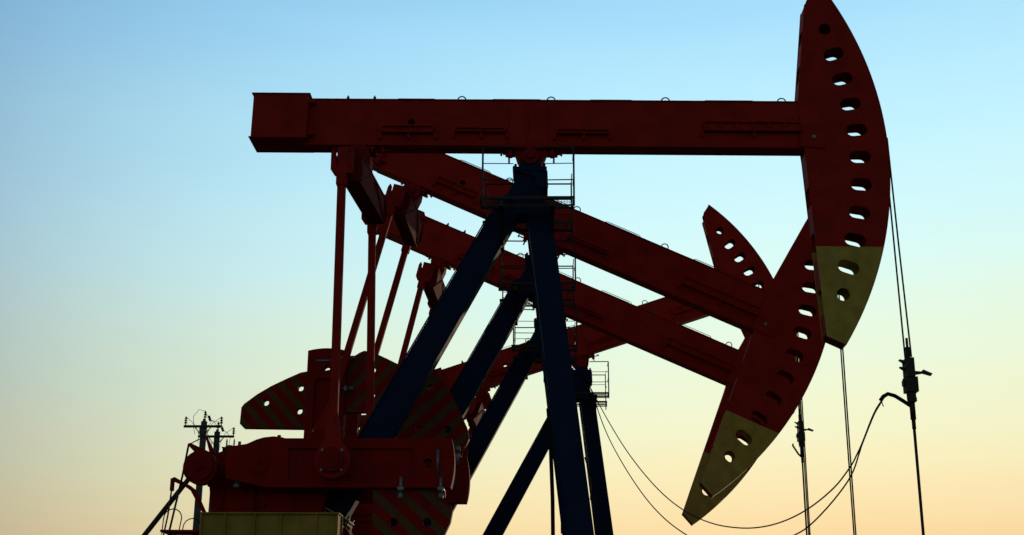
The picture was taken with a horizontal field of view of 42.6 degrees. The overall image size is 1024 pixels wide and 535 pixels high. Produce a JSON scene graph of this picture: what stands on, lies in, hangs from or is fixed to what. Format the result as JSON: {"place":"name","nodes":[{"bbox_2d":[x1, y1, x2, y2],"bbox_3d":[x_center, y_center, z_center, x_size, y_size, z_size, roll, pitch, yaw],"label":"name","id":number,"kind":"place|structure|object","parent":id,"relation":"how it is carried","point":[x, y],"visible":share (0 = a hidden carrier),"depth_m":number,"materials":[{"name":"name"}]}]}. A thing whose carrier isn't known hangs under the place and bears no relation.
{"place":"outdoors","nodes":[
{"label":"outdoors","id":0,"kind":"place"},
{"bbox_2d":[0,0,1023,534],"label":"sky","id":1,"kind":"structure","parent":0,"point":[158,268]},
{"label":"gravel pad","id":2,"kind":"structure","parent":0,"visible":0},
{"bbox_2d":[160,0,932,534],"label":"pumpjack","id":3,"kind":"object","parent":2,"relation":"on","point":[410,478],"visible":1,"depth_m":19.91,"materials":[{"name":"red paint"}]},
{"bbox_2d":[588,383,880,528],"bbox_3d":[3.663,3.100,25.948,0.023,4.565,13.990,5,-18,-14],"label":"signal cable","id":4,"kind":"object","parent":3,"relation":"attached to","point":[825,495],"visible":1,"depth_m":23.39,"materials":[{"name":"black rubber"}]},
{"bbox_2d":[589,385,880,534],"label":"signal cable","id":5,"kind":"object","parent":3,"relation":"hanging from","point":[826,508],"visible":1,"depth_m":20.88,"materials":[{"name":"black rubber"}]},
{"bbox_2d":[240,153,856,534],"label":"pumpjack","id":6,"kind":"object","parent":2,"relation":"on","point":[771,319],"visible":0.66,"depth_m":24.14,"materials":[{"name":"red paint"}]},
{"bbox_2d":[359,210,810,534],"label":"pumpjack","id":7,"kind":"object","parent":2,"relation":"on","point":[443,247],"visible":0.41,"depth_m":28.75,"materials":[{"name":"red paint"}]},
{"bbox_2d":[432,205,813,534],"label":"pumpjack","id":8,"kind":"object","parent":2,"relation":"on","point":[591,342],"visible":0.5,"depth_m":33.63,"materials":[{"name":"red paint"}]},
{"label":"ground","id":9,"kind":"structure","parent":0,"visible":0},
{"bbox_2d":[142,409,222,534],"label":"utility pole","id":10,"kind":"object","parent":9,"relation":"on","point":[203,426],"visible":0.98,"depth_m":49.91,"materials":[{"name":"concrete"}]},
{"bbox_2d":[198,420,234,511],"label":"utility pole","id":11,"kind":"object","parent":9,"relation":"on","point":[216,447],"visible":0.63,"depth_m":53.45,"materials":[{"name":"concrete"}]}
]}

